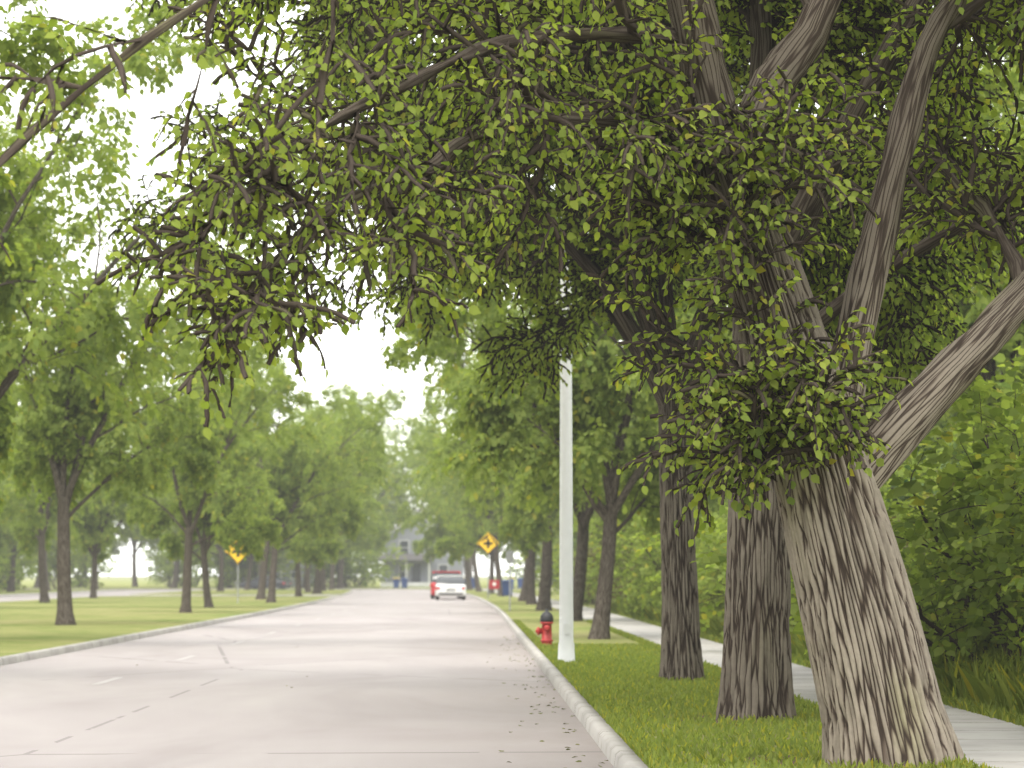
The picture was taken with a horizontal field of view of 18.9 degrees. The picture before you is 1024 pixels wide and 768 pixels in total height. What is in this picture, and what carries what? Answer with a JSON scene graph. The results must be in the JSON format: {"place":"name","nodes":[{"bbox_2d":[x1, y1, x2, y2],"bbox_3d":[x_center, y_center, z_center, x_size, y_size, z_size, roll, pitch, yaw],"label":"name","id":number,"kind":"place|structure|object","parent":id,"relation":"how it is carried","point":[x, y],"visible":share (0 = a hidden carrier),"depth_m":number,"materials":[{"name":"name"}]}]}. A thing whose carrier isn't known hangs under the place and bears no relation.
{"place":"outdoors","nodes":[
{"label":"outdoors","id":0,"kind":"place"},
{"bbox_2d":[0,589,116,593],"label":"road","id":1,"kind":"structure","parent":0,"point":[20,591],"depth_m":266.86,"materials":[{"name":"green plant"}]},
{"bbox_2d":[0,536,17,589],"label":"shrub","id":2,"kind":"object","parent":1,"relation":"on","point":[3,558],"visible":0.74,"depth_m":243.02,"materials":[{"name":"green plant"}]},
{"bbox_2d":[0,539,35,589],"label":"shrub","id":3,"kind":"object","parent":1,"relation":"on","point":[16,576],"visible":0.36,"depth_m":264.52,"materials":[{"name":"green plant"}]},
{"bbox_2d":[1,365,34,533],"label":"tree","id":4,"kind":"object","parent":1,"relation":"on","point":[4,528],"visible":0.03,"depth_m":205.61,"materials":[{"name":"green plant"}]},
{"bbox_2d":[0,542,38,589],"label":"shrub","id":5,"kind":"object","parent":1,"relation":"on","point":[20,563],"visible":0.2,"depth_m":276.03,"materials":[{"name":"green plant"}]},
{"bbox_2d":[0,411,77,551],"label":"tree","id":6,"kind":"object","parent":1,"relation":"on","point":[8,536],"visible":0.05,"depth_m":228.03,"materials":[{"name":"green plant"}]},
{"bbox_2d":[2,413,100,591],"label":"tree","id":7,"kind":"object","parent":1,"relation":"on","point":[11,586],"visible":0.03,"depth_m":244.85,"materials":[{"name":"green plant"}]},
{"bbox_2d":[77,433,172,589],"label":"tree","id":8,"kind":"object","parent":1,"relation":"on","point":[129,533],"visible":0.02,"depth_m":285.50,"materials":[{"name":"green plant"}]},
{"bbox_2d":[0,596,331,656],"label":"median lawn","id":9,"kind":"structure","parent":0,"point":[27,625],"depth_m":103.81,"materials":[{"name":"green plant"}]},
{"bbox_2d":[0,5,95,191],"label":"tree","id":10,"kind":"object","parent":9,"relation":"on","point":[11,50],"visible":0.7,"depth_m":42.86,"materials":[{"name":"green plant"}]},
{"bbox_2d":[0,346,117,602],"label":"tree","id":11,"kind":"object","parent":9,"relation":"on","point":[36,523],"visible":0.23,"depth_m":151.41,"materials":[{"name":"green plant"}]},
{"bbox_2d":[13,420,183,597],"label":"tree","id":12,"kind":"object","parent":9,"relation":"on","point":[101,534],"visible":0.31,"depth_m":179.36,"materials":[{"name":"green plant"}]},
{"bbox_2d":[0,105,272,624],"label":"tree","id":13,"kind":"object","parent":9,"relation":"on","point":[60,420],"visible":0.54,"depth_m":84.93,"materials":[{"name":"green plant"}]},
{"bbox_2d":[0,0,346,514],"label":"tree","id":14,"kind":"object","parent":9,"relation":"on","point":[29,269],"visible":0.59,"depth_m":63.10,"materials":[{"name":"green plant"}]},
{"bbox_2d":[94,349,292,607],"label":"tree","id":15,"kind":"object","parent":9,"relation":"on","point":[257,447],"visible":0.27,"depth_m":128.52,"materials":[{"name":"green plant"}]},
{"bbox_2d":[69,283,320,612],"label":"tree","id":16,"kind":"object","parent":9,"relation":"on","point":[190,494],"visible":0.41,"depth_m":111.15,"materials":[{"name":"green plant"}]},
{"bbox_2d":[225,542,248,602],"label":"warning sign","id":17,"kind":"object","parent":9,"relation":"on","point":[237,559],"visible":0.53,"depth_m":149.58,"materials":[{"name":"metal"}]},
{"bbox_2d":[176,380,386,598],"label":"tree","id":18,"kind":"object","parent":9,"relation":"on","point":[320,552],"visible":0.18,"depth_m":171.55,"materials":[{"name":"green plant"}]},
{"bbox_2d":[190,344,389,602],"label":"tree","id":19,"kind":"object","parent":9,"relation":"on","point":[311,489],"visible":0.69,"depth_m":151.99,"materials":[{"name":"green plant"}]},
{"bbox_2d":[233,402,372,596],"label":"tree","id":20,"kind":"object","parent":9,"relation":"on","point":[298,591],"visible":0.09,"depth_m":192.57,"materials":[{"name":"green plant"}]},
{"bbox_2d":[140,589,350,594],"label":"median lawn","id":21,"kind":"structure","parent":0,"point":[255,591],"depth_m":237.07,"materials":[{"name":"green plant"}]},
{"bbox_2d":[148,491,233,591],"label":"tree","id":22,"kind":"object","parent":21,"relation":"on","point":[196,561],"visible":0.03,"depth_m":249.29,"materials":[{"name":"brown plant"}]},
{"bbox_2d":[139,415,254,553],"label":"tree","id":23,"kind":"object","parent":21,"relation":"on","point":[197,539],"visible":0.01,"depth_m":223.56,"materials":[{"name":"green plant"}]},
{"bbox_2d":[209,543,285,589],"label":"tree","id":24,"kind":"object","parent":21,"relation":"on","point":[249,573],"visible":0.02,"depth_m":275.82,"materials":[{"name":"brown plant"}]},
{"bbox_2d":[283,427,354,591],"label":"tree","id":25,"kind":"object","parent":21,"relation":"on","point":[307,584],"visible":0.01,"depth_m":237.93,"materials":[{"name":"brown plant"}]},
{"bbox_2d":[264,462,377,590],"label":"tree","id":26,"kind":"object","parent":21,"relation":"on","point":[344,551],"visible":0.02,"depth_m":258.13,"materials":[{"name":"green plant"}]},
{"bbox_2d":[266,381,443,593],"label":"tree","id":27,"kind":"object","parent":21,"relation":"on","point":[370,504],"visible":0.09,"depth_m":220.00,"materials":[{"name":"green plant"}]},
{"bbox_2d":[328,468,392,589],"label":"tree","id":28,"kind":"object","parent":21,"relation":"on","point":[361,546],"visible":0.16,"depth_m":280.51,"materials":[{"name":"green plant"}]},
{"bbox_2d":[15,576,539,596],"bbox_3d":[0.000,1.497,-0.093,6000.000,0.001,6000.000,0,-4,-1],"label":"ground","id":29,"kind":"structure","parent":0,"point":[143,578],"depth_m":1178.69,"materials":[{"name":"green plant"}]},
{"bbox_2d":[25,534,109,588],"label":"shrub","id":30,"kind":"object","parent":29,"relation":"on","point":[52,562],"visible":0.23,"depth_m":288.99,"materials":[{"name":"green plant"}]},
{"bbox_2d":[0,596,334,665],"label":"median kerb","id":31,"kind":"structure","parent":29,"relation":"on","point":[24,656],"depth_m":68.78,"materials":[{"name":"concrete"}]},
{"bbox_2d":[129,589,352,595],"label":"median kerb","id":32,"kind":"structure","parent":29,"relation":"on","point":[346,593],"depth_m":210.89,"materials":[{"name":"concrete"}]},
{"bbox_2d":[396,415,473,589],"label":"tree","id":33,"kind":"object","parent":29,"relation":"on","point":[430,553],"visible":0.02,"depth_m":276.52,"materials":[{"name":"green plant"}]},
{"bbox_2d":[403,419,522,593],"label":"tree","id":34,"kind":"object","parent":29,"relation":"on","point":[475,530],"visible":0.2,"depth_m":221.49,"materials":[{"name":"green plant"}]},
{"bbox_2d":[466,344,590,600],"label":"tree","id":35,"kind":"object","parent":29,"relation":"on","point":[523,595],"visible":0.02,"depth_m":159.51,"materials":[{"name":"brown plant"}]},
{"bbox_2d":[16,581,557,588],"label":"lawn","id":36,"kind":"structure","parent":0,"point":[128,584],"depth_m":356.43,"materials":[{"name":"green plant"}]},
{"bbox_2d":[21,545,120,586],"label":"shrub","id":37,"kind":"object","parent":36,"relation":"on","point":[102,569],"visible":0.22,"depth_m":331.73,"materials":[{"name":"green plant"}]},
{"bbox_2d":[108,433,160,586],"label":"tree","id":38,"kind":"object","parent":36,"relation":"on","point":[114,549],"visible":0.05,"depth_m":348.70,"materials":[{"name":"green plant"}]},
{"bbox_2d":[142,448,179,587],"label":"tree","id":39,"kind":"object","parent":36,"relation":"on","point":[174,582],"depth_m":310.74,"materials":[{"name":"brown plant"}]},
{"bbox_2d":[135,546,201,586],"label":"shrub","id":40,"kind":"object","parent":36,"relation":"on","point":[168,571],"visible":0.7,"depth_m":344.63,"materials":[{"name":"green plant"}]},
{"bbox_2d":[138,540,210,586],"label":"shrub","id":41,"kind":"object","parent":36,"relation":"on","point":[157,549],"visible":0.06,"depth_m":353.68,"materials":[{"name":"green plant"}]},
{"bbox_2d":[199,550,277,587],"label":"shrub","id":42,"kind":"object","parent":36,"relation":"on","point":[229,566],"visible":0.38,"depth_m":315.22,"materials":[{"name":"green plant"}]},
{"bbox_2d":[183,543,294,587],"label":"shrub","id":43,"kind":"object","parent":36,"relation":"on","point":[216,556],"visible":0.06,"depth_m":318.34,"materials":[{"name":"green plant"}]},
{"bbox_2d":[235,557,314,586],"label":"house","id":44,"kind":"structure","parent":36,"relation":"on","point":[292,577],"depth_m":349.00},
{"bbox_2d":[277,543,386,587],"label":"shrub","id":45,"kind":"object","parent":36,"relation":"on","point":[352,564],"visible":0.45,"depth_m":321.31,"materials":[{"name":"green plant"}]},
{"bbox_2d":[312,404,394,588],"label":"tree","id":46,"kind":"object","parent":36,"relation":"on","point":[339,583],"depth_m":304.82,"materials":[{"name":"green plant"}]},
{"bbox_2d":[311,543,412,587],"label":"shrub","id":47,"kind":"object","parent":36,"relation":"on","point":[393,550],"visible":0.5,"depth_m":324.66,"materials":[{"name":"green plant"}]},
{"bbox_2d":[303,381,435,586],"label":"tree","id":48,"kind":"object","parent":36,"relation":"on","point":[368,393],"visible":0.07,"depth_m":336.00,"materials":[{"name":"green plant"}]},
{"bbox_2d":[351,429,408,551],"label":"tree","id":49,"kind":"object","parent":36,"relation":"on","point":[390,453],"visible":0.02,"depth_m":307.65,"materials":[{"name":"green plant"}]},
{"bbox_2d":[363,420,442,529],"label":"tree","id":50,"kind":"object","parent":36,"relation":"on","point":[402,497],"visible":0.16,"depth_m":351.54,"materials":[{"name":"green plant"}]},
{"bbox_2d":[378,507,463,586],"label":"house","id":51,"kind":"structure","parent":36,"relation":"on","point":[418,573],"depth_m":344.26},
{"bbox_2d":[501,542,558,585],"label":"shrub","id":52,"kind":"object","parent":36,"relation":"on","point":[520,565],"visible":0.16,"depth_m":334.54,"materials":[{"name":"green plant"}]},
{"bbox_2d":[0,590,613,767],"bbox_3d":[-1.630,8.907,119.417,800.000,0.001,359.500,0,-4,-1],"label":"road","id":53,"kind":"structure","parent":0,"point":[397,679],"depth_m":37.46,"materials":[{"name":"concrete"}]},
{"bbox_2d":[0,589,124,595],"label":"kerb","id":54,"kind":"structure","parent":53,"relation":"on","point":[56,592],"depth_m":237.53,"materials":[{"name":"concrete"}]},
{"bbox_2d":[240,575,290,588],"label":"dark car","id":55,"kind":"object","parent":53,"relation":"on","point":[280,583],"visible":0.6,"depth_m":291.95,"materials":[{"name":"paint"}]},
{"bbox_2d":[430,571,460,598],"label":"red car","id":56,"kind":"object","parent":53,"relation":"on","point":[435,574],"visible":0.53,"depth_m":188.56,"materials":[{"name":"paint"}]},
{"bbox_2d":[286,636,607,766],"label":"leaf litter","id":57,"kind":"object","parent":53,"relation":"on","point":[533,706],"visible":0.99,"depth_m":34.57,"materials":[{"name":"plant"}]},
{"bbox_2d":[434,575,465,599],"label":"white car","id":58,"kind":"object","parent":53,"relation":"on","point":[450,585],"visible":0.99,"depth_m":180.39,"materials":[{"name":"paint"}]},
{"bbox_2d":[466,593,647,767],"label":"kerb","id":59,"kind":"structure","parent":53,"relation":"on","point":[616,750],"depth_m":31.49,"materials":[{"name":"concrete"}]},
{"bbox_2d":[0,0,1016,575],"label":"sky","id":60,"kind":"structure","parent":0,"point":[351,359],"materials":[{"name":"white"}]},
{"bbox_2d":[466,589,821,767],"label":"parkway lawn","id":61,"kind":"structure","parent":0,"point":[528,615],"depth_m":85.09,"materials":[{"name":"green plant"}]},
{"bbox_2d":[395,418,482,591],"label":"tree","id":62,"kind":"object","parent":61,"relation":"on","point":[431,535],"visible":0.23,"depth_m":249.57,"materials":[{"name":"green plant"}]},
{"bbox_2d":[413,382,512,595],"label":"tree","id":63,"kind":"object","parent":61,"relation":"on","point":[443,545],"visible":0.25,"depth_m":198.91,"materials":[{"name":"green plant"}]},
{"bbox_2d":[477,533,498,598],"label":"warning sign","id":64,"kind":"object","parent":61,"relation":"on","point":[487,543],"visible":1,"depth_m":175.75,"materials":[{"name":"metal"}]},
{"bbox_2d":[418,62,574,661],"bbox_3d":[-0.583,-0.431,48.116,3.240,9.580,0.380,0,-4,-1],"label":"lamp post","id":65,"kind":"object","parent":61,"relation":"on","point":[566,650],"visible":0.39,"depth_m":47.90,"materials":[{"name":"metal"}]},
{"bbox_2d":[398,260,615,610],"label":"tree","id":66,"kind":"object","parent":61,"relation":"on","point":[539,527],"visible":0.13,"depth_m":115.07,"materials":[{"name":"green plant"}]},
{"bbox_2d":[506,550,513,610],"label":"parking sign post","id":67,"kind":"object","parent":61,"relation":"on","point":[509,556],"visible":1,"depth_m":115.81,"materials":[{"name":"metal"}]},
{"bbox_2d":[430,345,630,603],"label":"tree","id":68,"kind":"object","parent":61,"relation":"on","point":[530,555],"visible":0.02,"depth_m":142.60,"materials":[{"name":"green plant"}]},
{"bbox_2d":[536,609,553,644],"bbox_3d":[0.663,4.670,58.838,0.366,0.725,0.366,-3,-5,44],"label":"hydrant","id":69,"kind":"object","parent":61,"relation":"on","point":[546,622],"visible":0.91,"depth_m":58.75,"materials":[{"name":"metal"}]},
{"bbox_2d":[384,280,726,620],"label":"tree","id":70,"kind":"object","parent":61,"relation":"on","point":[584,513],"visible":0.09,"depth_m":89.87,"materials":[{"name":"green plant"}]},
{"bbox_2d":[513,619,681,767],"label":"kerb grass","id":71,"kind":"structure","parent":61,"relation":"on","point":[619,729],"depth_m":29.49,"materials":[{"name":"green plant"}]},
{"bbox_2d":[376,97,875,638],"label":"tree","id":72,"kind":"object","parent":61,"relation":"on","point":[596,409],"visible":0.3,"depth_m":65.79,"materials":[{"name":"green plant"}]},
{"bbox_2d":[538,642,972,767],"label":"parkway grass tufts","id":73,"kind":"object","parent":61,"relation":"on","point":[626,670],"visible":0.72,"depth_m":28.34,"materials":[{"name":"green plant"}]},
{"bbox_2d":[587,619,1002,767],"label":"grass strip","id":74,"kind":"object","parent":61,"relation":"on","point":[807,702],"depth_m":32.67,"materials":[{"name":"green plant"}]},
{"bbox_2d":[722,755,934,767],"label":"grass","id":75,"kind":"structure","parent":61,"relation":"on","point":[792,761],"depth_m":22.77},
{"bbox_2d":[0,0,1023,767],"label":"tree","id":76,"kind":"object","parent":75,"relation":"on","point":[790,396],"visible":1,"depth_m":21.69,"materials":[{"name":"green plant"}]},
{"bbox_2d":[482,589,1023,767],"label":"sidewalk","id":77,"kind":"structure","parent":0,"point":[996,743],"depth_m":28.40,"materials":[{"name":"concrete"}]},
{"bbox_2d":[494,589,1020,724],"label":"lawn verge","id":78,"kind":"structure","parent":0,"point":[554,596],"depth_m":203.07,"materials":[{"name":"green plant"}]},
{"bbox_2d":[518,544,558,594],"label":"shrub","id":79,"kind":"object","parent":78,"relation":"on","point":[553,576],"visible":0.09,"depth_m":161.16,"materials":[{"name":"green plant"}]},
{"bbox_2d":[536,528,602,604],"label":"shrub","id":80,"kind":"object","parent":78,"relation":"on","point":[558,554],"visible":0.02,"depth_m":139.24,"materials":[{"name":"green plant"}]},
{"bbox_2d":[552,518,634,606],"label":"shrub","id":81,"kind":"object","parent":78,"relation":"on","point":[557,562],"visible":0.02,"depth_m":131.02,"materials":[{"name":"green plant"}]},
{"bbox_2d":[586,542,660,617],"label":"shrub","id":82,"kind":"object","parent":78,"relation":"on","point":[636,600],"visible":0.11,"depth_m":91.18,"materials":[{"name":"green plant"}]},
{"bbox_2d":[556,492,695,592],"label":"shrub","id":83,"kind":"object","parent":78,"relation":"on","point":[595,530],"visible":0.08,"depth_m":106.86,"materials":[{"name":"green plant"}]},
{"bbox_2d":[590,532,699,606],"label":"shrub","id":84,"kind":"object","parent":78,"relation":"on","point":[614,592],"visible":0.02,"depth_m":96.20,"materials":[{"name":"green plant"}]},
{"bbox_2d":[599,499,727,611],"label":"shrub","id":85,"kind":"object","parent":78,"relation":"on","point":[637,526],"visible":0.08,"depth_m":83.77,"materials":[{"name":"green plant"}]},
{"bbox_2d":[616,509,710,617],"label":"shrub","id":86,"kind":"object","parent":78,"relation":"on","point":[639,582],"visible":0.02,"depth_m":88.63,"materials":[{"name":"green plant"}]},
{"bbox_2d":[614,510,727,610],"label":"shrub","id":87,"kind":"object","parent":78,"relation":"on","point":[649,598],"visible":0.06,"depth_m":85.42,"materials":[{"name":"green plant"}]},
{"bbox_2d":[695,529,725,617],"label":"shrub","id":88,"kind":"object","parent":78,"relation":"on","point":[703,593],"visible":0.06,"depth_m":68.70,"materials":[{"name":"green plant"}]},
{"bbox_2d":[697,549,726,622],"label":"shrub","id":89,"kind":"object","parent":78,"relation":"on","point":[717,552],"visible":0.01,"depth_m":65.88,"materials":[{"name":"green plant"}]},
{"bbox_2d":[633,491,959,636],"bbox_3d":[5.437,3.441,53.853,6.824,3.698,3.346,-2,-4,25],"label":"shrub","id":90,"kind":"object","parent":78,"relation":"on","point":[721,525],"visible":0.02,"depth_m":54.45,"materials":[{"name":"green plant"}]},
{"bbox_2d":[611,599,1023,716],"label":"tall verge grass","id":91,"kind":"structure","parent":78,"relation":"on","point":[998,680],"depth_m":32.31,"materials":[{"name":"green plant"}]},
{"bbox_2d":[705,448,943,634],"bbox_3d":[5.450,2.833,51.045,4.235,3.987,4.864,-2,-4,24],"label":"shrub","id":92,"kind":"object","parent":78,"relation":"on","point":[885,490],"visible":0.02,"depth_m":50.48,"materials":[{"name":"green plant"}]},
{"bbox_2d":[640,618,1023,726],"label":"grass strip","id":93,"kind":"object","parent":78,"relation":"on","point":[983,710],"depth_m":30.82,"materials":[{"name":"green plant"}]},
{"bbox_2d":[690,388,1023,677],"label":"shrub","id":94,"kind":"object","parent":78,"relation":"on","point":[932,599],"visible":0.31,"depth_m":34.35,"materials":[{"name":"green plant"}]},
{"bbox_2d":[791,456,1023,638],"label":"shrub","id":95,"kind":"object","parent":78,"relation":"on","point":[906,506],"depth_m":39.69,"materials":[{"name":"green plant"}]},
{"bbox_2d":[830,1,1023,455],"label":"tree","id":96,"kind":"object","parent":78,"relation":"on","point":[972,310],"visible":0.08,"depth_m":60.44,"materials":[{"name":"green plant"}]},
{"bbox_2d":[883,415,971,510],"bbox_3d":[9.179,3.285,66.212,5.393,5.124,6.034,0,-4,-4],"label":"shrub","id":97,"kind":"object","parent":78,"relation":"on","point":[903,498],"visible":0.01,"depth_m":64.98,"materials":[{"name":"green plant"}]},
{"bbox_2d":[864,150,1023,462],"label":"tree","id":98,"kind":"object","parent":78,"relation":"on","point":[939,422],"visible":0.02,"depth_m":97.06,"materials":[{"name":"green plant"}]},
{"bbox_2d":[883,346,1023,516],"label":"shrub","id":99,"kind":"object","parent":78,"relation":"on","point":[1000,358],"visible":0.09,"depth_m":55.33,"materials":[{"name":"green plant"}]},
{"bbox_2d":[883,442,1023,507],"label":"shrub","id":100,"kind":"object","parent":78,"relation":"on","point":[959,457],"visible":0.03,"depth_m":51.93,"materials":[{"name":"green plant"}]},
{"bbox_2d":[887,349,1023,641],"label":"shrub","id":101,"kind":"object","parent":78,"relation":"on","point":[1008,505],"visible":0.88,"depth_m":33.38,"materials":[{"name":"green plant"}]},
{"bbox_2d":[905,397,1021,514],"bbox_3d":[10.198,2.724,58.308,5.141,5.286,6.876,1,-4,-22],"label":"shrub","id":102,"kind":"object","parent":78,"relation":"on","point":[949,420],"visible":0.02,"depth_m":58.66,"materials":[{"name":"green plant"}]},
{"bbox_2d":[909,473,1023,658],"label":"shrub","id":103,"kind":"object","parent":78,"relation":"on","point":[979,640],"visible":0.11,"depth_m":37.57,"materials":[{"name":"green plant"}]},
{"bbox_2d":[1000,530,1023,645],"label":"shrub","id":104,"kind":"object","parent":78,"relation":"on","point":[1018,583],"visible":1,"depth_m":30.79,"materials":[{"name":"green plant"}]},
{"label":"soil","id":105,"kind":"object","parent":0,"visible":0},
{"bbox_2d":[180,0,1023,720],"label":"tree","id":106,"kind":"object","parent":105,"relation":"on","point":[756,678],"visible":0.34,"depth_m":29.27,"materials":[{"name":"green plant"}]},
{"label":"soil","id":107,"kind":"object","parent":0,"visible":0},
{"bbox_2d":[102,0,1023,679],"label":"tree","id":108,"kind":"object","parent":107,"relation":"on","point":[536,280],"visible":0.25,"depth_m":40.05,"materials":[{"name":"green plant"}]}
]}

